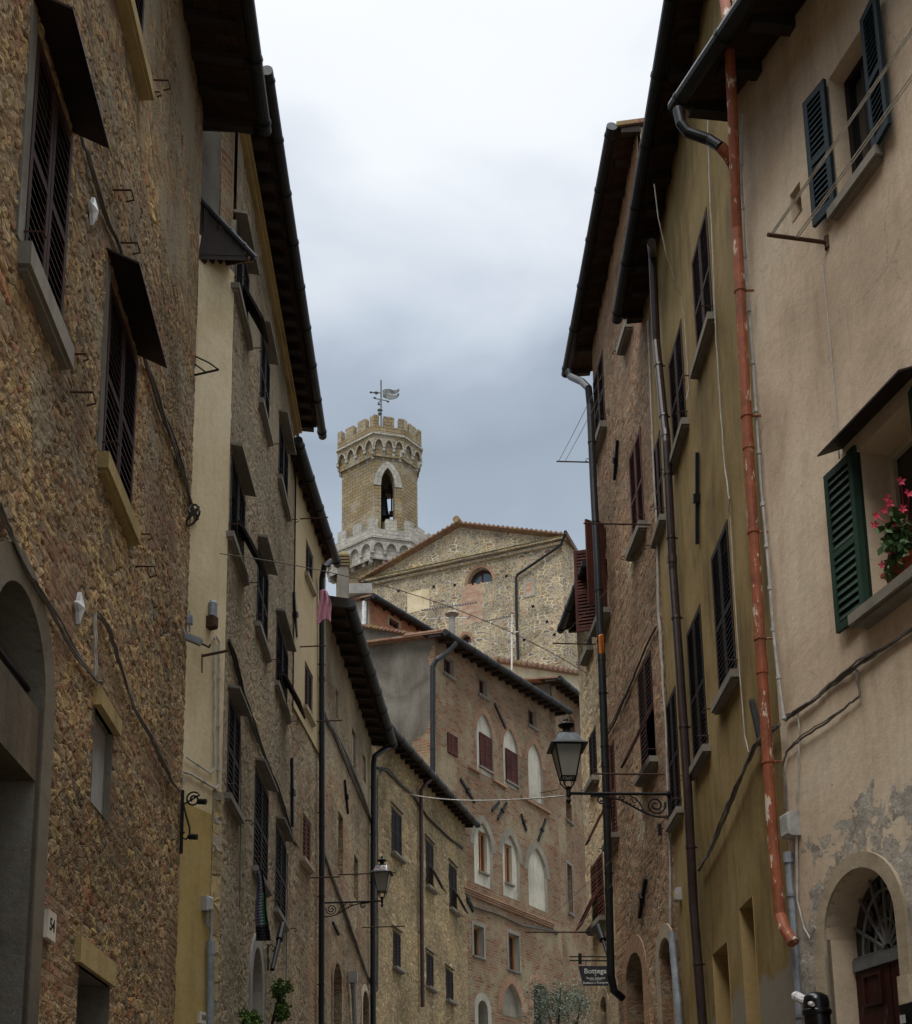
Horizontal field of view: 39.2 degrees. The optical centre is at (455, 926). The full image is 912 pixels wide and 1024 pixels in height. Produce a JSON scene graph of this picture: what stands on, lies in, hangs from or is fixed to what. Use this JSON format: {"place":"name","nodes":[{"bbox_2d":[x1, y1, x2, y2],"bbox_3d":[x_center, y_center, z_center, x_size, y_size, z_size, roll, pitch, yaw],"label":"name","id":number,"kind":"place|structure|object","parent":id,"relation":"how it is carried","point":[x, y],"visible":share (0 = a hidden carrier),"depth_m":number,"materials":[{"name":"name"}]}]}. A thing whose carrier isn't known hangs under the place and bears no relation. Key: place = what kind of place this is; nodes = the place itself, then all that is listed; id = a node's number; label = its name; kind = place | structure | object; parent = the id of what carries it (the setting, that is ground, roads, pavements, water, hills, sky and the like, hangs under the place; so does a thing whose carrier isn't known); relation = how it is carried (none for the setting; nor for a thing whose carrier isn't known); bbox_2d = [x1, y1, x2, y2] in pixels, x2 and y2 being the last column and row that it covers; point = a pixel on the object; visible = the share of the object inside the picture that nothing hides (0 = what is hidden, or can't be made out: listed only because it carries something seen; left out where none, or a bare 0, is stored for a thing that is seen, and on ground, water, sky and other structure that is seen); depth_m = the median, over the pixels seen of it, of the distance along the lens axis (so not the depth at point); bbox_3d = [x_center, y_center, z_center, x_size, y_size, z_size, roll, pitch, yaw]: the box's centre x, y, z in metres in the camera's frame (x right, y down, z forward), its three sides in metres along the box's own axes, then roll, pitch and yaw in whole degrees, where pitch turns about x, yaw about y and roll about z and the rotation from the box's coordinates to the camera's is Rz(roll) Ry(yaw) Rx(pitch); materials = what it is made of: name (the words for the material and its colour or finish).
{"place":"outdoors","nodes":[
{"label":"outdoors","id":0,"kind":"place"},
{"bbox_2d":[337,551,349,597],"bbox_3d":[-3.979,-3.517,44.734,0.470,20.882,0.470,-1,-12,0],"label":"chimney","id":1,"kind":"object","parent":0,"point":[343,581],"visible":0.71,"depth_m":46.52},
{"bbox_2d":[255,0,662,595],"label":"sky","id":2,"kind":"structure","parent":0,"point":[443,157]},
{"bbox_3d":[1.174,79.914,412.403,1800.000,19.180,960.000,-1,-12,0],"label":"street","id":3,"kind":"structure","parent":0,"visible":0},
{"bbox_2d":[0,0,271,1023],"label":"rubble stone house","id":4,"kind":"structure","parent":3,"relation":"on","point":[140,96],"depth_m":10.53,"materials":[{"name":"stone"}]},
{"bbox_2d":[0,540,54,1023],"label":"arched doorway","id":5,"kind":"structure","parent":4,"relation":"in","point":[19,716],"depth_m":8.59,"materials":[{"name":"stone"}]},
{"bbox_2d":[0,501,103,684],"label":"wall cable","id":6,"kind":"object","parent":4,"relation":"attached to","point":[44,597],"depth_m":8.78,"materials":[{"name":"rubber"}]},
{"bbox_2d":[15,0,109,369],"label":"window","id":7,"kind":"structure","parent":4,"relation":"in","point":[63,39],"depth_m":9.00,"materials":[{"name":"brown paint"}]},
{"bbox_2d":[91,719,104,814],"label":"blocked slot window","id":8,"kind":"structure","parent":4,"relation":"in","point":[99,736],"depth_m":10.64,"materials":[{"name":"paint"}]},
{"bbox_2d":[78,135,122,253],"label":"wall cable","id":9,"kind":"object","parent":4,"relation":"attached to","point":[98,188],"depth_m":10.41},
{"bbox_2d":[96,247,166,545],"bbox_3d":[-2.953,-4.608,11.277,0.586,2.077,1.353,-1,-12,0],"label":"window","id":10,"kind":"structure","parent":4,"relation":"in","point":[133,293],"depth_m":11.23,"materials":[{"name":"brown paint"}]},
{"bbox_2d":[97,611,180,792],"bbox_3d":[-2.943,-2.001,12.112,0.047,0.374,3.872,0,-12,-2],"label":"wall cable","id":11,"kind":"object","parent":4,"relation":"attached to","point":[119,662],"depth_m":11.58,"materials":[{"name":"rubber"}]},
{"bbox_2d":[116,0,161,99],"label":"window","id":12,"kind":"structure","parent":4,"relation":"in","point":[132,24],"depth_m":11.77,"materials":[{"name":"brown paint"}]},
{"bbox_2d":[142,357,198,520],"bbox_3d":[-3.017,-5.167,13.640,0.066,0.152,3.141,0,-12,-2],"label":"wall cable","id":13,"kind":"object","parent":4,"relation":"attached to","point":[166,423],"depth_m":13.44,"materials":[{"name":"rubber"}]},
{"bbox_2d":[179,790,206,853],"bbox_3d":[-2.881,-1.156,14.019,0.296,0.719,0.083,-1,-12,0],"label":"scrolled spotlight bracket","id":14,"kind":"object","parent":4,"relation":"attached to","point":[190,836],"visible":0.99,"depth_m":14.04,"materials":[{"name":"black metal"}]},
{"bbox_2d":[174,65,326,1023],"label":"tall shuttered house","id":15,"kind":"structure","parent":3,"relation":"on","point":[258,398],"depth_m":16.89,"materials":[{"name":"paint"}]},
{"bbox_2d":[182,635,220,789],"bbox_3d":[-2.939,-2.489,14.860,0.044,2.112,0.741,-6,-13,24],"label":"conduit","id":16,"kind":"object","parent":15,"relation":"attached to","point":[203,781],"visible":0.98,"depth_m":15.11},
{"bbox_2d":[186,645,216,773],"bbox_3d":[-2.946,-2.601,14.875,0.034,1.625,0.553,-6,-13,24],"label":"conduit","id":17,"kind":"object","parent":15,"relation":"attached to","point":[214,732],"visible":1,"depth_m":15.04,"materials":[{"name":"grey plastic"}]},
{"bbox_2d":[206,911,214,1023],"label":"zinc conduit","id":18,"kind":"object","parent":15,"relation":"attached to","point":[210,976],"visible":1,"depth_m":14.37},
{"bbox_2d":[224,684,253,824],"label":"window","id":19,"kind":"structure","parent":15,"relation":"in","point":[236,692],"depth_m":15.93,"materials":[{"name":"paint"}]},
{"bbox_2d":[226,442,266,586],"bbox_3d":[-2.757,-5.305,16.536,0.510,1.363,1.321,-1,-12,0],"label":"window","id":20,"kind":"structure","parent":15,"relation":"in","point":[240,459],"depth_m":16.51,"materials":[{"name":"paint"}]},
{"bbox_2d":[231,209,268,351],"bbox_3d":[-2.819,-8.660,17.195,0.484,1.242,1.275,-1,-12,0],"label":"window","id":21,"kind":"structure","parent":15,"relation":"in","point":[241,288],"depth_m":17.16,"materials":[{"name":"paint"}]},
{"bbox_2d":[237,1005,264,1023],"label":"potted plant","id":22,"kind":"object","parent":15,"relation":"on","point":[247,1017],"visible":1,"depth_m":15.07,"materials":[{"name":"green plant"}]},
{"bbox_2d":[248,933,264,1023],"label":"arched door","id":23,"kind":"structure","parent":15,"relation":"in","point":[255,944],"depth_m":17.50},
{"bbox_2d":[255,866,270,940],"bbox_3d":[-2.288,-0.276,15.192,0.206,0.926,0.105,-1,-12,0],"label":"dark laundry","id":24,"kind":"object","parent":15,"relation":"hanging from","point":[262,927],"visible":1,"depth_m":15.17,"materials":[{"name":"black fabric"}]},
{"bbox_2d":[227,639,299,848],"bbox_3d":[-2.787,-1.933,21.296,0.072,0.712,11.804,-1,-12,-1],"label":"wall cable","id":25,"kind":"object","parent":15,"relation":"attached to","point":[250,719],"depth_m":17.53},
{"bbox_2d":[252,757,279,897],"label":"window","id":26,"kind":"structure","parent":15,"relation":"in","point":[266,774],"depth_m":18.36,"materials":[{"name":"paint"}]},
{"bbox_2d":[255,534,279,663],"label":"window","id":27,"kind":"structure","parent":15,"relation":"in","point":[264,542],"depth_m":18.73,"materials":[{"name":"paint"}]},
{"bbox_2d":[258,319,280,446],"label":"window","id":28,"kind":"structure","parent":15,"relation":"in","point":[271,353],"depth_m":19.30,"materials":[{"name":"paint"}]},
{"bbox_2d":[267,921,285,970],"bbox_3d":[-2.514,0.367,17.990,0.236,0.812,1.650,1,-12,-10],"label":"tubular wall lamp","id":29,"kind":"object","parent":15,"relation":"attached to","point":[280,932],"visible":1,"depth_m":17.66,"materials":[{"name":"black metal"}]},
{"bbox_2d":[269,978,294,1023],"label":"climbing plant","id":30,"kind":"object","parent":15,"relation":"attached to","point":[282,1007],"visible":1,"depth_m":18.10,"materials":[{"name":"green plant"}]},
{"bbox_2d":[273,815,296,932],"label":"window","id":31,"kind":"structure","parent":15,"relation":"in","point":[280,916],"depth_m":20.40,"materials":[{"name":"paint"}]},
{"bbox_2d":[277,409,298,522],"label":"window","id":32,"kind":"structure","parent":15,"relation":"in","point":[284,416],"depth_m":21.41,"materials":[{"name":"paint"}]},
{"bbox_2d":[274,608,305,724],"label":"window","id":33,"kind":"structure","parent":15,"relation":"in","point":[282,615],"depth_m":20.93,"materials":[{"name":"paint"}]},
{"bbox_2d":[317,589,331,623],"bbox_3d":[-2.383,-5.799,23.185,0.269,0.709,0.075,-1,-12,0],"label":"pink towel","id":34,"kind":"object","parent":15,"relation":"hanging from","point":[324,608],"visible":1,"depth_m":23.17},
{"bbox_2d":[220,553,585,672],"bbox_3d":[-0.234,-4.431,18.825,0.011,1.618,8.985,-9,-15,34],"label":"overhead cable","id":35,"kind":"object","parent":15,"relation":"attached to","point":[395,589],"visible":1,"depth_m":17.91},
{"bbox_2d":[230,436,340,1023],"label":"narrow yellow plaster house","id":36,"kind":"structure","parent":3,"relation":"on","point":[314,546],"depth_m":23.61,"materials":[{"name":"paint"}]},
{"bbox_2d":[293,664,316,726],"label":"window","id":37,"kind":"structure","parent":36,"relation":"in","point":[308,685],"depth_m":23.77,"materials":[{"name":"brown paint"}]},
{"bbox_2d":[299,814,314,874],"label":"window","id":38,"kind":"structure","parent":36,"relation":"in","point":[304,860],"depth_m":23.13,"materials":[{"name":"red paint"}]},
{"bbox_2d":[288,595,397,1023],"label":"rough stone house","id":39,"kind":"structure","parent":3,"relation":"on","point":[355,702],"depth_m":28.10,"materials":[{"name":"stone"}]},
{"bbox_2d":[325,712,371,821],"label":"wall cable","id":40,"kind":"object","parent":39,"relation":"attached to","point":[348,764],"depth_m":28.18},
{"bbox_2d":[325,853,376,989],"bbox_3d":[-2.259,0.051,28.213,0.091,1.602,7.171,-2,-12,4],"label":"wall cable","id":41,"kind":"object","parent":39,"relation":"attached to","point":[346,916],"depth_m":27.40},
{"bbox_2d":[349,971,357,1023],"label":"zinc conduit","id":42,"kind":"object","parent":39,"relation":"attached to","point":[353,978],"visible":1,"depth_m":27.58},
{"bbox_2d":[325,856,393,916],"bbox_3d":[-1.899,-0.768,24.668,1.372,1.222,0.418,-2,-12,4],"label":"street lamp","id":43,"kind":"object","parent":39,"relation":"attached to","point":[381,873],"visible":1,"depth_m":24.57,"materials":[{"name":"black metal"}]},
{"bbox_2d":[326,414,431,596],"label":"bell tower","id":44,"kind":"structure","parent":3,"relation":"on","point":[374,458],"depth_m":106.34,"materials":[{"name":"stone"}]},
{"bbox_2d":[349,583,434,631],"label":"red brick house","id":45,"kind":"structure","parent":3,"relation":"on","point":[373,609],"depth_m":54.40,"materials":[{"name":"brick"}]},
{"bbox_2d":[373,725,480,1023],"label":"ochre rubble terrace","id":46,"kind":"structure","parent":3,"relation":"on","point":[423,970],"depth_m":36.38,"materials":[{"name":"stone"}]},
{"bbox_2d":[376,771,382,991],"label":"wall cable","id":47,"kind":"object","parent":46,"relation":"attached to","point":[377,942],"depth_m":32.00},
{"bbox_2d":[392,925,405,974],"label":"window","id":48,"kind":"structure","parent":46,"relation":"in","point":[396,966],"depth_m":33.70,"materials":[{"name":"paint"}]},
{"bbox_2d":[390,801,408,864],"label":"window","id":49,"kind":"structure","parent":46,"relation":"in","point":[396,852],"depth_m":34.43,"materials":[{"name":"paint"}]},
{"bbox_2d":[425,947,439,993],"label":"window","id":50,"kind":"structure","parent":46,"relation":"in","point":[429,986],"depth_m":37.07,"materials":[{"name":"paint"}]},
{"bbox_2d":[425,833,444,894],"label":"window","id":51,"kind":"structure","parent":46,"relation":"in","point":[429,847],"depth_m":37.79,"materials":[{"name":"paint"}]},
{"bbox_2d":[448,858,468,916],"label":"window","id":52,"kind":"structure","parent":46,"relation":"in","point":[452,882],"depth_m":40.67,"materials":[{"name":"paint"}]},
{"bbox_2d":[361,623,572,1023],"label":"gothic brick house","id":53,"kind":"structure","parent":3,"relation":"on","point":[469,721],"depth_m":44.97,"materials":[{"name":"brick"}]},
{"bbox_2d":[471,920,486,960],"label":"window","id":54,"kind":"structure","parent":53,"relation":"in","point":[474,930],"depth_m":43.35,"materials":[{"name":"grey stone"}]},
{"bbox_2d":[470,815,495,888],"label":"gothic window","id":55,"kind":"structure","parent":53,"relation":"in","point":[482,875],"depth_m":44.40,"materials":[{"name":"white paint"}]},
{"bbox_2d":[473,707,496,778],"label":"gothic window","id":56,"kind":"structure","parent":53,"relation":"in","point":[484,742],"depth_m":45.29,"materials":[{"name":"white paint"}]},
{"bbox_2d":[499,722,521,790],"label":"gothic window","id":57,"kind":"structure","parent":53,"relation":"in","point":[510,760],"depth_m":47.04,"materials":[{"name":"white paint"}]},
{"bbox_2d":[499,828,522,900],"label":"gothic window","id":58,"kind":"structure","parent":53,"relation":"in","point":[510,889],"depth_m":46.15,"materials":[{"name":"white paint"}]},
{"bbox_2d":[497,973,526,1017],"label":"pointed doorway","id":59,"kind":"structure","parent":53,"relation":"in","point":[506,1000],"depth_m":44.96,"materials":[{"name":"stone"}]},
{"bbox_2d":[506,928,521,974],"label":"window","id":60,"kind":"structure","parent":53,"relation":"in","point":[510,940],"depth_m":45.62,"materials":[{"name":"grey stone"}]},
{"bbox_2d":[524,737,545,803],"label":"gothic window","id":61,"kind":"structure","parent":53,"relation":"in","point":[534,775],"depth_m":48.80,"materials":[{"name":"white paint"}]},
{"bbox_2d":[524,841,549,911],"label":"gothic window","id":62,"kind":"structure","parent":53,"relation":"in","point":[536,880],"depth_m":47.90,"materials":[{"name":"white paint"}]},
{"bbox_2d":[528,973,553,1023],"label":"arched door","id":63,"kind":"structure","parent":53,"relation":"in","point":[537,976],"depth_m":46.68,"materials":[{"name":"stone"}]},
{"bbox_2d":[356,516,577,669],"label":"church","id":64,"kind":"structure","parent":3,"relation":"on","point":[525,577],"depth_m":82.10,"materials":[{"name":"stone"}]},
{"bbox_2d":[465,564,494,585],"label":"round window","id":65,"kind":"structure","parent":64,"relation":"in","point":[482,576],"depth_m":83.01,"materials":[{"name":"brick"}]},
{"bbox_2d":[479,675,590,1023],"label":"narrow brick house","id":66,"kind":"structure","parent":3,"relation":"on","point":[561,689],"depth_m":51.51,"materials":[{"name":"brick"}]},
{"bbox_2d":[492,656,578,690],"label":"cream rendered house","id":67,"kind":"structure","parent":3,"relation":"on","point":[525,669],"depth_m":63.02,"materials":[{"name":"paint"}]},
{"bbox_2d":[520,971,590,1023],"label":"olive tree","id":68,"kind":"object","parent":3,"relation":"on","point":[560,1001],"visible":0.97,"depth_m":33.15,"materials":[{"name":"green plant"}]},
{"bbox_2d":[557,555,618,1023],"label":"pale rubble house","id":69,"kind":"structure","parent":3,"relation":"on","point":[604,1007],"depth_m":23.47,"materials":[{"name":"stone"}]},
{"bbox_2d":[569,953,607,985],"bbox_3d":[2.345,0.745,22.137,0.760,0.573,0.052,-1,-12,0],"label":"hanging shop sign","id":70,"kind":"object","parent":69,"relation":"attached to","point":[593,975],"visible":0.99,"depth_m":22.10,"materials":[{"name":"metal"}]},
{"bbox_2d":[580,726,598,791],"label":"window","id":71,"kind":"structure","parent":69,"relation":"in","point":[593,780],"depth_m":23.41,"materials":[{"name":"paint"}]},
{"bbox_2d":[576,852,605,935],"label":"window","id":72,"kind":"structure","parent":69,"relation":"in","point":[599,890],"depth_m":22.97,"materials":[{"name":"red paint"}]},
{"bbox_2d":[561,118,683,1023],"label":"brick and rubble house","id":73,"kind":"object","parent":3,"relation":"on","point":[620,614],"visible":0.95,"depth_m":20.50,"materials":[{"name":"brick"}]},
{"bbox_2d":[573,519,610,636],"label":"window","id":74,"kind":"structure","parent":73,"relation":"in","point":[584,588],"depth_m":22.40,"materials":[{"name":"red paint"}]},
{"bbox_2d":[585,350,606,461],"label":"window","id":75,"kind":"structure","parent":73,"relation":"in","point":[600,431],"depth_m":22.88,"materials":[{"name":"brown paint"}]},
{"bbox_2d":[585,739,618,851],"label":"window","id":76,"kind":"structure","parent":73,"relation":"in","point":[615,834],"depth_m":21.69,"materials":[{"name":"red paint"}]},
{"bbox_2d":[546,717,670,819],"bbox_3d":[2.113,-2.176,17.605,1.673,1.490,0.510,0,-12,-4],"label":"street lamp","id":77,"kind":"object","parent":73,"relation":"attached to","point":[567,747],"visible":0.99,"depth_m":17.49,"materials":[{"name":"black metal"}]},
{"bbox_2d":[612,320,632,355],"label":"window","id":78,"kind":"structure","parent":73,"relation":"in","point":[626,331],"depth_m":20.40,"materials":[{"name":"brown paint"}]},
{"bbox_2d":[620,427,647,561],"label":"window","id":79,"kind":"structure","parent":73,"relation":"in","point":[638,532],"depth_m":19.76,"materials":[{"name":"red paint"}]},
{"bbox_2d":[622,934,649,1023],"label":"brick arched door","id":80,"kind":"structure","parent":73,"relation":"in","point":[635,943],"depth_m":19.73,"materials":[{"name":"brown"}]},
{"bbox_2d":[620,649,657,786],"bbox_3d":[2.727,-3.103,19.087,0.635,1.808,1.153,-1,-12,0],"label":"window","id":81,"kind":"structure","parent":73,"relation":"in","point":[650,763],"depth_m":19.10,"materials":[{"name":"brown paint"}]},
{"bbox_2d":[655,923,674,1023],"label":"arched door","id":82,"kind":"structure","parent":73,"relation":"in","point":[665,928],"depth_m":18.17,"materials":[{"name":"stone"}]},
{"bbox_2d":[611,0,798,1023],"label":"ochre plaster house","id":83,"kind":"structure","parent":3,"relation":"on","point":[738,939],"depth_m":14.89,"materials":[{"name":"paint"}]},
{"bbox_2d":[644,430,665,548],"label":"window","id":84,"kind":"structure","parent":83,"relation":"in","point":[661,517],"depth_m":18.13,"materials":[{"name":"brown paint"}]},
{"bbox_2d":[647,320,671,924],"bbox_3d":[2.880,-4.481,18.178,0.048,9.027,0.523,0,-12,-5],"label":"drainpipe","id":85,"kind":"object","parent":83,"relation":"attached to","point":[662,666],"depth_m":18.12,"materials":[{"name":"metal"}]},
{"bbox_2d":[658,686,683,833],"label":"window","id":86,"kind":"structure","parent":83,"relation":"in","point":[677,813],"depth_m":17.28,"materials":[{"name":"paint"}]},
{"bbox_2d":[659,319,688,473],"bbox_3d":[2.892,-6.914,16.694,0.386,1.594,1.125,-1,-12,0],"label":"window","id":87,"kind":"structure","parent":83,"relation":"in","point":[678,406],"depth_m":16.64,"materials":[{"name":"brown paint"}]},
{"bbox_2d":[668,931,682,1023],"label":"zinc conduit","id":88,"kind":"object","parent":83,"relation":"attached to","point":[675,978],"visible":1,"depth_m":16.95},
{"bbox_2d":[679,604,710,780],"bbox_3d":[2.953,-2.856,15.655,0.385,1.938,1.076,-1,-12,0],"label":"window","id":89,"kind":"structure","parent":83,"relation":"in","point":[700,757],"depth_m":15.65,"materials":[{"name":"paint"}]},
{"bbox_2d":[681,207,714,379],"bbox_3d":[2.900,-7.446,15.062,0.386,1.569,1.109,-1,-12,0],"label":"window","id":90,"kind":"structure","parent":83,"relation":"in","point":[705,302],"depth_m":15.02,"materials":[{"name":"brown paint"}]},
{"bbox_2d":[707,120,729,514],"bbox_3d":[2.894,-6.818,14.174,0.024,4.846,0.317,-1,-12,0],"label":"wall cable","id":91,"kind":"object","parent":83,"relation":"attached to","point":[715,318],"depth_m":14.29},
{"bbox_2d":[702,520,739,714],"bbox_3d":[2.960,-3.413,14.149,0.385,1.895,1.067,-1,-12,0],"label":"window","id":92,"kind":"structure","parent":83,"relation":"in","point":[726,687],"depth_m":14.15,"materials":[{"name":"paint"}]},
{"bbox_2d":[697,722,780,871],"bbox_3d":[2.931,-1.320,13.572,0.060,0.508,3.930,-1,-12,-1],"label":"wall cable","id":93,"kind":"object","parent":83,"relation":"attached to","point":[731,799],"depth_m":13.56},
{"bbox_2d":[740,114,785,719],"bbox_3d":[2.924,-4.995,12.332,0.047,6.412,0.311,-1,-12,0],"label":"drainpipe","id":94,"kind":"object","parent":83,"relation":"attached to","point":[766,547],"depth_m":12.42,"materials":[{"name":"grey plastic"}]},
{"bbox_2d":[667,0,911,1023],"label":"beige plaster house","id":95,"kind":"structure","parent":3,"relation":"on","point":[809,72],"depth_m":11.09,"materials":[{"name":"paint"}]},
{"bbox_2d":[779,811,800,839],"bbox_3d":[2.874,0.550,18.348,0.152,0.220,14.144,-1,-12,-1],"label":"junction box","id":96,"kind":"object","parent":95,"relation":"attached to","point":[790,826],"visible":1,"depth_m":11.46,"materials":[{"name":"grey plastic"}]},
{"bbox_2d":[783,851,803,1023],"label":"zinc conduit","id":97,"kind":"object","parent":95,"relation":"attached to","point":[788,862],"visible":0.94,"depth_m":11.37,"materials":[{"name":"metal"}]},
{"bbox_2d":[795,713,815,938],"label":"wall cable","id":98,"kind":"object","parent":95,"relation":"attached to","point":[796,851],"depth_m":11.44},
{"bbox_2d":[802,992,832,1023],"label":"rounded box","id":99,"kind":"object","parent":95,"relation":"attached to","point":[820,1012],"visible":0.99,"depth_m":10.60,"materials":[{"name":"metal"}]},
{"bbox_2d":[782,669,860,810],"bbox_3d":[3.161,-1.592,11.137,0.042,0.832,1.315,2,-12,-15],"label":"wall cable","id":100,"kind":"object","parent":95,"relation":"attached to","point":[830,718],"depth_m":11.25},
{"bbox_2d":[767,28,911,249],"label":"clothes line bar","id":101,"kind":"object","parent":95,"relation":"attached to","point":[825,241],"visible":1,"depth_m":10.46,"materials":[{"name":"metal"}]},
{"bbox_2d":[802,0,891,227],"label":"window","id":102,"kind":"structure","parent":95,"relation":"in","point":[872,62],"depth_m":11.24,"materials":[{"name":"paint"}]},
{"bbox_2d":[784,627,911,721],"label":"wall cable","id":103,"kind":"object","parent":95,"relation":"attached to","point":[849,670],"depth_m":10.71,"materials":[{"name":"rubber"}]},
{"bbox_2d":[814,851,911,1023],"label":"arched doorway","id":104,"kind":"structure","parent":95,"relation":"in","point":[882,967],"depth_m":10.61,"materials":[{"name":"stone"}]},
{"bbox_2d":[817,366,911,633],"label":"window","id":105,"kind":"structure","parent":95,"relation":"in","point":[853,606],"depth_m":10.71,"materials":[{"name":"green paint"}]},
{"bbox_2d":[871,477,911,583],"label":"flower box","id":106,"kind":"object","parent":95,"relation":"on","point":[896,543],"visible":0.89,"depth_m":9.94,"materials":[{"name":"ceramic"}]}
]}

